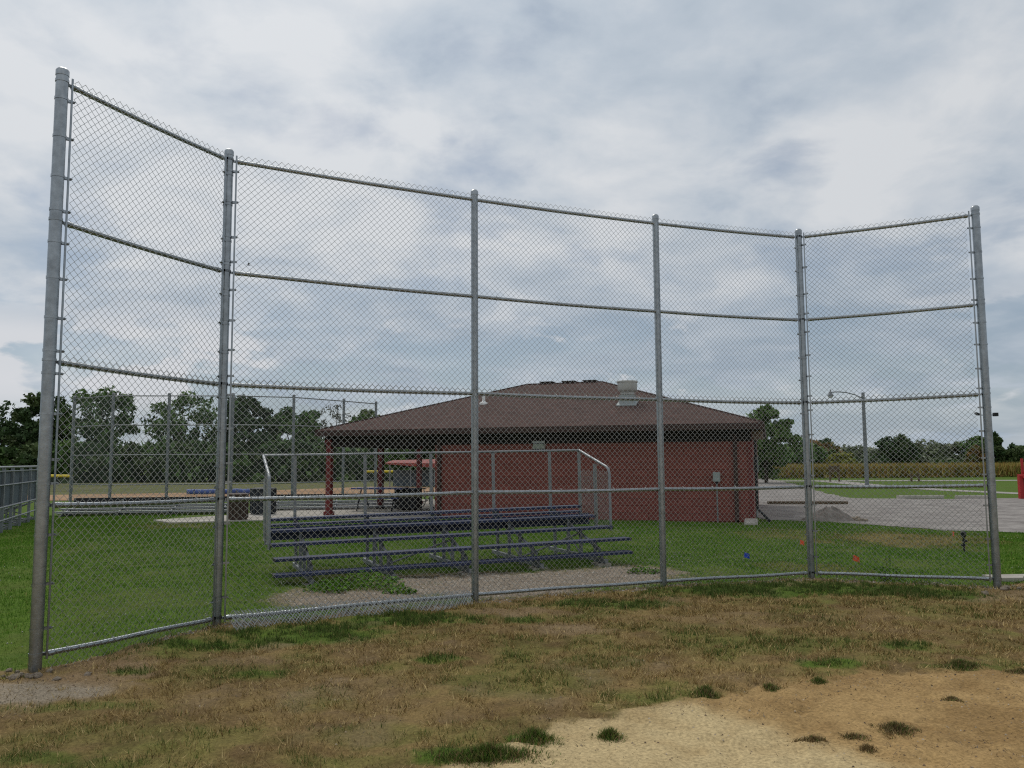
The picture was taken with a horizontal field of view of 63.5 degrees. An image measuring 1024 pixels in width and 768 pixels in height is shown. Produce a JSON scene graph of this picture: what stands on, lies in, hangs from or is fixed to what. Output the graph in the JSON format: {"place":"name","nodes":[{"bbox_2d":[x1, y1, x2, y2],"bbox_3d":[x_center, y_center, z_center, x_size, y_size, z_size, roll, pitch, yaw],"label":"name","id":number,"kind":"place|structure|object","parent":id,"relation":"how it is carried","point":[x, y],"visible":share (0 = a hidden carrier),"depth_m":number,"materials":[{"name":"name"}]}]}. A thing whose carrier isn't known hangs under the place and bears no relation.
{"place":"outdoors","nodes":[
{"label":"outdoors","id":0,"kind":"place"},
{"bbox_2d":[153,499,434,523],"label":"pavement","id":1,"kind":"structure","parent":0,"point":[284,513],"depth_m":26.29,"materials":[{"name":"concrete"}]},
{"bbox_2d":[228,493,248,519],"bbox_3d":[-7.979,3.565,24.078,0.600,0.760,0.600,0,-5,0],"label":"trash can","id":2,"kind":"object","parent":1,"relation":"on","point":[240,514],"visible":0.77,"depth_m":23.83,"materials":[{"name":"brown metal"}]},
{"bbox_2d":[249,487,276,514],"bbox_3d":[-8.028,3.766,26.670,0.840,0.840,0.840,0,-5,0],"label":"trash can","id":3,"kind":"object","parent":1,"relation":"on","point":[260,504],"visible":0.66,"depth_m":26.33,"materials":[{"name":"black plastic"}]},
{"bbox_2d":[276,493,393,509],"bbox_3d":[-6.321,4.222,29.540,4.600,0.525,2.000,1,-5,-9],"label":"bleacher","id":4,"kind":"object","parent":1,"relation":"on","point":[336,505],"visible":0.38,"depth_m":29.36,"materials":[{"name":"metal"}]},
{"bbox_2d":[351,487,408,510],"bbox_3d":[-4.527,3.948,28.359,1.830,0.775,1.478,-1,-5,12],"label":"picnic table","id":5,"kind":"object","parent":1,"relation":"on","point":[395,488],"visible":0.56,"depth_m":28.07,"materials":[{"name":"blue metal"}]},
{"bbox_2d":[393,488,421,508],"bbox_3d":[-3.597,3.962,28.658,0.850,0.708,0.600,-2,-6,16],"label":"storage crate","id":6,"kind":"object","parent":1,"relation":"on","point":[410,504],"visible":0.75,"depth_m":28.40,"materials":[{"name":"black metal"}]},
{"bbox_2d":[422,485,434,507],"bbox_3d":[-2.997,3.989,29.258,1.088,0.804,0.445,-2,-5,14],"label":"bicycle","id":7,"kind":"object","parent":1,"relation":"on","point":[426,500],"visible":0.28,"depth_m":29.25,"materials":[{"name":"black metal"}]},
{"bbox_2d":[0,470,1023,767],"bbox_3d":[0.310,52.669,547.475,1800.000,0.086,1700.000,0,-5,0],"label":"ground","id":8,"kind":"structure","parent":0,"point":[836,706],"depth_m":6.30,"materials":[{"name":"green plant"}]},
{"bbox_2d":[8,673,19,679],"bbox_3d":[-3.910,2.306,6.489,0.066,0.054,0.092,9,20,20],"label":"rock","id":9,"kind":"object","parent":8,"relation":"on","point":[14,676],"visible":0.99,"depth_m":6.47,"materials":[{"name":"stone"}]},
{"bbox_2d":[0,466,36,532],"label":"fence","id":10,"kind":"object","parent":8,"relation":"on","point":[17,487],"visible":0.8,"depth_m":22.38,"materials":[{"name":"metal"}]},
{"bbox_2d":[0,400,39,447],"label":"broadleaf tree","id":11,"kind":"object","parent":8,"relation":"on","point":[9,427],"visible":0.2,"depth_m":81.20,"materials":[{"name":"green plant"}]},
{"bbox_2d":[24,674,33,678],"bbox_3d":[-3.833,2.332,6.567,0.080,0.046,0.057,3,11,-17],"label":"rock","id":12,"kind":"object","parent":8,"relation":"on","point":[31,676],"visible":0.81,"depth_m":6.55,"materials":[{"name":"stone"}]},
{"bbox_2d":[1,392,71,448],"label":"broadleaf tree","id":13,"kind":"object","parent":8,"relation":"on","point":[30,437],"visible":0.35,"depth_m":76.90,"materials":[{"name":"green plant"}]},
{"bbox_2d":[51,676,61,680],"bbox_3d":[-3.592,2.329,6.521,0.073,0.043,0.053,-8,-7,-25],"label":"rock","id":14,"kind":"object","parent":8,"relation":"on","point":[56,678],"visible":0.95,"depth_m":6.51,"materials":[{"name":"stone"}]},
{"bbox_2d":[50,474,72,490],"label":"outfield fence","id":15,"kind":"object","parent":8,"relation":"on","point":[52,476],"visible":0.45,"depth_m":50.50,"materials":[{"name":"metal"}]},
{"bbox_2d":[53,385,140,444],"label":"broadleaf tree","id":16,"kind":"object","parent":8,"relation":"on","point":[63,410],"visible":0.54,"depth_m":78.72,"materials":[{"name":"green plant"}]},
{"bbox_2d":[56,496,226,516],"bbox_3d":[-12.076,4.066,27.503,5.300,0.525,2.000,1,-5,-9],"label":"bleacher","id":17,"kind":"object","parent":8,"relation":"on","point":[74,511],"visible":0.46,"depth_m":27.36,"materials":[{"name":"metal"}]},
{"bbox_2d":[140,390,217,441],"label":"broadleaf tree","id":18,"kind":"object","parent":8,"relation":"on","point":[183,421],"visible":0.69,"depth_m":81.50,"materials":[{"name":"green plant"}]},
{"bbox_2d":[0,432,434,482],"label":"undergrowth","id":19,"kind":"object","parent":8,"relation":"on","point":[25,455],"visible":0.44,"depth_m":72.43,"materials":[{"name":"green plant"}]},
{"bbox_2d":[68,393,376,503],"bbox_3d":[-12.207,2.911,36.097,13.197,4.800,3.503,1,-6,-19],"label":"backstop","id":20,"kind":"object","parent":8,"relation":"on","point":[110,487],"visible":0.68,"depth_m":34.65,"materials":[{"name":"metal"}]},
{"bbox_2d":[27,486,434,500],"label":"infield","id":21,"kind":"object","parent":8,"relation":"on","point":[58,497],"visible":0.22,"depth_m":44.33,"materials":[{"name":"brown soil"}]},
{"bbox_2d":[187,488,249,494],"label":"tarp roll","id":22,"kind":"object","parent":21,"relation":"on","point":[190,491],"visible":0.52,"depth_m":43.02,"materials":[{"name":"blue plastic"}]},
{"bbox_2d":[50,480,429,494],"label":"outfield","id":23,"kind":"structure","parent":8,"relation":"on","point":[81,488],"depth_m":57.94,"materials":[{"name":"green plant"}]},
{"bbox_2d":[208,394,280,462],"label":"broadleaf tree","id":24,"kind":"object","parent":8,"relation":"on","point":[250,416],"visible":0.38,"depth_m":74.45,"materials":[{"name":"green plant"}]},
{"bbox_2d":[267,405,323,444],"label":"broadleaf tree","id":25,"kind":"object","parent":8,"relation":"on","point":[307,421],"visible":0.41,"depth_m":77.34,"materials":[{"name":"green plant"}]},
{"bbox_2d":[303,578,348,592],"bbox_3d":[-2.437,2.640,10.801,0.588,0.200,0.507,0,-5,0],"label":"weed","id":26,"kind":"object","parent":8,"relation":"on","point":[325,588],"visible":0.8,"depth_m":10.74,"materials":[{"name":"green plant"}]},
{"bbox_2d":[319,405,354,437],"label":"bare tree","id":27,"kind":"object","parent":8,"relation":"on","point":[337,414],"visible":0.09,"depth_m":83.91,"materials":[{"name":"green plant"}]},
{"bbox_2d":[323,568,404,590],"bbox_3d":[-1.982,2.621,11.103,1.103,0.288,0.619,0,-5,0],"label":"weed","id":28,"kind":"object","parent":8,"relation":"on","point":[379,582],"visible":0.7,"depth_m":11.05,"materials":[{"name":"green plant"}]},
{"bbox_2d":[349,409,379,421],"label":"broadleaf tree","id":29,"kind":"object","parent":8,"relation":"on","point":[367,414],"visible":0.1,"depth_m":83.27,"materials":[{"name":"green plant"}]},
{"bbox_2d":[367,470,392,483],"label":"outfield fence","id":30,"kind":"object","parent":8,"relation":"on","point":[385,471],"visible":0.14,"depth_m":62.12,"materials":[{"name":"metal"}]},
{"bbox_2d":[382,584,416,594],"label":"weed","id":31,"kind":"object","parent":8,"relation":"on","point":[403,591],"visible":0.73,"depth_m":10.52,"materials":[{"name":"green plant"}]},
{"bbox_2d":[385,459,434,486],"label":"dugout","id":32,"kind":"object","parent":8,"relation":"on","point":[400,481],"visible":0.5,"depth_m":56.45,"materials":[{"name":"metal"}]},
{"bbox_2d":[262,449,632,585],"bbox_3d":[-1.001,2.077,13.359,5.700,1.992,2.250,1,-5,-21],"label":"bleacher","id":33,"kind":"object","parent":8,"relation":"on","point":[340,531],"visible":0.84,"depth_m":13.36,"materials":[{"name":"blue metal"}]},
{"bbox_2d":[397,741,560,767],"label":"grass tuft","id":34,"kind":"object","parent":8,"relation":"on","point":[486,752],"visible":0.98,"depth_m":4.65,"materials":[{"name":"green plant"}]},
{"bbox_2d":[0,514,1023,670],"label":"lawn grass","id":35,"kind":"structure","parent":8,"relation":"on","point":[4,543],"depth_m":15.43,"materials":[{"name":"green plant"}]},
{"bbox_2d":[0,582,1023,767],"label":"loose straw","id":36,"kind":"object","parent":8,"relation":"on","point":[578,696],"visible":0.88,"depth_m":6.10,"materials":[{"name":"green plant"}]},
{"bbox_2d":[1,660,1023,767],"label":"infield grit","id":37,"kind":"object","parent":8,"relation":"on","point":[692,710],"visible":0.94,"depth_m":5.50,"materials":[{"name":"beige gravel"}]},
{"bbox_2d":[28,67,1001,672],"bbox_3d":[0.880,0.149,9.835,11.134,5.377,1.897,2,-6,-22],"label":"backstop fence","id":38,"kind":"object","parent":8,"relation":"on","point":[36,653],"visible":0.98,"depth_m":9.84,"materials":[{"name":"metal"}]},
{"bbox_2d":[508,725,564,747],"bbox_3d":[0.129,2.108,4.941,0.648,0.138,0.527,0,-5,0],"label":"grass tuft","id":39,"kind":"object","parent":8,"relation":"on","point":[536,735],"visible":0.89,"depth_m":4.93,"materials":[{"name":"green plant"}]},
{"bbox_2d":[315,380,770,522],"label":"red building","id":40,"kind":"structure","parent":8,"relation":"on","point":[398,440],"depth_m":23.87,"materials":[{"name":"red brick"}]},
{"bbox_2d":[589,725,626,743],"bbox_3d":[0.632,2.143,5.065,0.361,0.095,0.566,1,-6,-15],"label":"grass tuft","id":41,"kind":"object","parent":8,"relation":"on","point":[610,733],"visible":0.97,"depth_m":5.06,"materials":[{"name":"green plant"}]},
{"bbox_2d":[627,565,659,573],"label":"weed","id":42,"kind":"object","parent":8,"relation":"on","point":[640,569],"visible":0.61,"depth_m":12.31,"materials":[{"name":"green plant"}]},
{"bbox_2d":[691,683,721,698],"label":"grass tuft","id":43,"kind":"object","parent":8,"relation":"on","point":[705,691],"visible":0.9,"depth_m":5.89,"materials":[{"name":"green plant"}]},
{"bbox_2d":[713,472,719,522],"bbox_3d":[5.534,3.106,22.297,0.190,1.445,0.141,-2,-6,17],"label":"utility box","id":44,"kind":"object","parent":8,"relation":"on","point":[716,477],"visible":0.8,"depth_m":22.29,"materials":[{"name":"metal"}]},
{"bbox_2d":[744,518,757,524],"bbox_3d":[6.254,3.599,21.622,0.340,0.130,0.560,-2,-6,17],"label":"splash block","id":45,"kind":"object","parent":8,"relation":"on","point":[749,521],"depth_m":21.49,"materials":[{"name":"concrete"}]},
{"bbox_2d":[759,682,783,691],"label":"grass tuft","id":46,"kind":"object","parent":8,"relation":"on","point":[769,687],"visible":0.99,"depth_m":6.04,"materials":[{"name":"green plant"}]},
{"bbox_2d":[745,404,802,482],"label":"broadleaf tree","id":47,"kind":"object","parent":8,"relation":"on","point":[762,455],"visible":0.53,"depth_m":58.57,"materials":[{"name":"green plant"}]},
{"bbox_2d":[779,443,839,465],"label":"broadleaf tree","id":48,"kind":"object","parent":8,"relation":"on","point":[823,455],"visible":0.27,"depth_m":108.80,"materials":[{"name":"green plant"}]},
{"bbox_2d":[791,733,832,746],"bbox_3d":[1.835,2.117,4.920,0.541,0.079,0.280,0,-5,0],"label":"grass tuft","id":49,"kind":"object","parent":8,"relation":"on","point":[812,739],"visible":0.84,"depth_m":4.90,"materials":[{"name":"brown plant"}]},
{"bbox_2d":[807,676,830,686],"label":"grass tuft","id":50,"kind":"object","parent":8,"relation":"on","point":[817,680],"visible":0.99,"depth_m":6.23,"materials":[{"name":"green plant"}]},
{"bbox_2d":[810,438,835,445],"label":"broadleaf tree","id":51,"kind":"object","parent":8,"relation":"on","point":[825,440],"visible":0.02,"depth_m":147.38,"materials":[{"name":"green plant"}]},
{"bbox_2d":[810,438,842,452],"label":"broadleaf tree","id":52,"kind":"object","parent":8,"relation":"on","point":[827,445],"visible":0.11,"depth_m":115.65,"materials":[{"name":"green plant"}]},
{"bbox_2d":[829,465,839,481],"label":"notice board","id":53,"kind":"object","parent":8,"relation":"on","point":[832,468],"visible":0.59,"depth_m":61.63,"materials":[{"name":"brown wood"}]},
{"bbox_2d":[823,452,857,464],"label":"broadleaf tree","id":54,"kind":"object","parent":8,"relation":"on","point":[843,458],"visible":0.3,"depth_m":106.44,"materials":[{"name":"green plant"}]},
{"bbox_2d":[853,555,859,566],"bbox_3d":[5.305,2.767,12.742,0.097,0.251,0.024,-3,-6,29],"label":"marker flag","id":55,"kind":"object","parent":8,"relation":"on","point":[857,559],"visible":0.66,"depth_m":12.74,"materials":[{"name":"plastic"}]},
{"bbox_2d":[837,731,875,742],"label":"grass tuft","id":56,"kind":"object","parent":8,"relation":"on","point":[850,736],"visible":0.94,"depth_m":4.98,"materials":[{"name":"plant"}]},
{"bbox_2d":[841,444,877,458],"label":"broadleaf tree","id":57,"kind":"object","parent":8,"relation":"on","point":[855,453],"visible":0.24,"depth_m":147.87,"materials":[{"name":"green plant"}]},
{"bbox_2d":[856,743,878,753],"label":"grass tuft","id":58,"kind":"object","parent":8,"relation":"on","point":[868,748],"visible":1,"depth_m":4.80,"materials":[{"name":"brown plant"}]},
{"bbox_2d":[873,557,902,580],"bbox_3d":[5.258,2.589,11.553,0.424,0.350,0.306,0,-5,0],"label":"weed","id":59,"kind":"object","parent":8,"relation":"on","point":[885,572],"visible":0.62,"depth_m":11.55,"materials":[{"name":"green plant"}]},
{"bbox_2d":[757,479,1023,532],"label":"parking lot","id":60,"kind":"structure","parent":8,"relation":"on","point":[1010,511],"depth_m":26.89,"materials":[{"name":"grey asphalt"}]},
{"bbox_2d":[767,501,847,503],"bbox_3d":[11.076,4.451,31.015,2.900,0.120,0.160,-1,-5,7],"label":"timber edging","id":61,"kind":"object","parent":60,"relation":"on","point":[801,502],"visible":0.65,"depth_m":30.96,"materials":[{"name":"brown wood"}]},
{"bbox_2d":[802,506,854,521],"bbox_3d":[8.705,3.564,22.762,1.519,0.424,1.031,-2,-6,17],"label":"gravel heap","id":62,"kind":"object","parent":60,"relation":"on","point":[821,516],"visible":0.83,"depth_m":22.49,"materials":[{"name":"grey gravel"}]},
{"bbox_2d":[896,495,943,498],"bbox_3d":[17.228,4.764,34.899,1.900,0.135,0.200,-1,-5,3],"label":"parking stop","id":63,"kind":"object","parent":60,"relation":"on","point":[921,496],"visible":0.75,"depth_m":34.82,"materials":[{"name":"concrete"}]},
{"bbox_2d":[955,495,987,498],"bbox_3d":[19.228,4.724,34.600,1.300,0.135,0.200,-1,-5,2],"label":"parking stop","id":64,"kind":"object","parent":60,"relation":"on","point":[973,496],"visible":0.8,"depth_m":34.52,"materials":[{"name":"concrete"}]},
{"bbox_2d":[872,433,921,463],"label":"broadleaf tree","id":65,"kind":"object","parent":8,"relation":"on","point":[892,450],"visible":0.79,"depth_m":127.78,"materials":[{"name":"green plant"}]},
{"bbox_2d":[867,720,926,742],"bbox_3d":[2.439,2.121,5.083,0.707,0.088,0.496,0,-5,0],"label":"grass tuft","id":66,"kind":"object","parent":8,"relation":"on","point":[896,727],"visible":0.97,"depth_m":5.10,"materials":[{"name":"green plant"}]},
{"bbox_2d":[854,453,965,464],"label":"undergrowth","id":67,"kind":"object","parent":8,"relation":"on","point":[936,460],"visible":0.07,"depth_m":128.51,"materials":[{"name":"green plant"}]},
{"bbox_2d":[910,473,919,481],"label":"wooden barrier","id":68,"kind":"object","parent":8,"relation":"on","point":[911,475],"visible":0.69,"depth_m":61.17,"materials":[{"name":"brown wood"}]},
{"bbox_2d":[914,438,946,458],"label":"broadleaf tree","id":69,"kind":"object","parent":8,"relation":"on","point":[933,451],"visible":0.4,"depth_m":147.31,"materials":[{"name":"green plant"}]},
{"bbox_2d":[937,441,964,460],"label":"broadleaf tree","id":70,"kind":"object","parent":8,"relation":"on","point":[952,453],"visible":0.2,"depth_m":151.19,"materials":[{"name":"green plant"}]},
{"bbox_2d":[941,695,966,702],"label":"grass tuft","id":71,"kind":"object","parent":8,"relation":"on","point":[952,698],"visible":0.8,"depth_m":5.70,"materials":[{"name":"plant"}]},
{"bbox_2d":[933,658,989,671],"bbox_3d":[3.524,2.265,6.701,1.024,0.096,0.677,-2,-6,17],"label":"grass tuft","id":72,"kind":"object","parent":8,"relation":"on","point":[958,663],"visible":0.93,"depth_m":6.67,"materials":[{"name":"green plant"}]},
{"bbox_2d":[960,531,967,551],"bbox_3d":[8.149,2.866,14.904,0.105,0.420,0.095,0,-5,0],"label":"sprinkler stake","id":73,"kind":"object","parent":8,"relation":"on","point":[963,533],"visible":0.8,"depth_m":14.89,"materials":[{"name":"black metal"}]},
{"bbox_2d":[964,445,985,463],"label":"broadleaf tree","id":74,"kind":"object","parent":8,"relation":"on","point":[972,454],"visible":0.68,"depth_m":116.98,"materials":[{"name":"green plant"}]},
{"bbox_2d":[957,435,1003,459],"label":"broadleaf tree","id":75,"kind":"object","parent":8,"relation":"on","point":[974,442],"visible":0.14,"depth_m":149.32,"materials":[{"name":"green plant"}]},
{"bbox_2d":[983,431,1007,463],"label":"conifer tree","id":76,"kind":"object","parent":8,"relation":"on","point":[999,449],"visible":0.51,"depth_m":118.80,"materials":[{"name":"green plant"}]},
{"bbox_2d":[982,574,1023,582],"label":"kerb","id":77,"kind":"structure","parent":8,"relation":"on","point":[1010,577],"depth_m":11.33,"materials":[{"name":"concrete"}]},
{"bbox_2d":[1001,442,1023,462],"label":"broadleaf tree","id":78,"kind":"object","parent":8,"relation":"on","point":[1015,453],"visible":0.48,"depth_m":119.64,"materials":[{"name":"green plant"}]},
{"bbox_2d":[1001,667,1023,674],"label":"grass tuft","id":79,"kind":"object","parent":8,"relation":"on","point":[1020,670],"visible":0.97,"depth_m":6.48,"materials":[{"name":"plant"}]},
{"bbox_2d":[0,576,1023,767],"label":"dry grass","id":80,"kind":"structure","parent":0,"point":[930,595],"depth_m":7.47,"materials":[{"name":"brown plant"}]},
{"bbox_2d":[0,0,1023,454],"label":"sky","id":81,"kind":"structure","parent":0,"point":[781,116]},
{"bbox_2d":[148,564,1014,644],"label":"pad gravel","id":82,"kind":"structure","parent":0,"point":[496,588],"depth_m":11.26,"materials":[{"name":"grey gravel"}]},
{"bbox_2d":[758,461,1023,478],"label":"crop field","id":83,"kind":"structure","parent":0,"point":[1011,469],"depth_m":73.64,"materials":[{"name":"green plant"}]},
{"bbox_2d":[772,480,1016,480],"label":"road","id":84,"kind":"structure","parent":0,"point":[895,480],"depth_m":63.77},
{"bbox_2d":[817,481,1017,493],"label":"path","id":85,"kind":"structure","parent":0,"point":[846,482],"depth_m":44.90,"materials":[{"name":"grey concrete"}]},
{"bbox_2d":[827,389,868,484],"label":"street lamp","id":86,"kind":"object","parent":85,"relation":"on","point":[864,434],"visible":0.85,"depth_m":53.05,"materials":[{"name":"metal"}]},
{"bbox_2d":[974,412,998,415],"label":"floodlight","id":87,"kind":"object","parent":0,"point":[993,414],"visible":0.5,"depth_m":69.85,"materials":[{"name":"black metal"}]},
{"bbox_2d":[1017,458,1023,498],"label":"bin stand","id":88,"kind":"object","parent":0,"point":[1020,479],"visible":1,"depth_m":34.15,"materials":[{"name":"red paint"}]}
]}

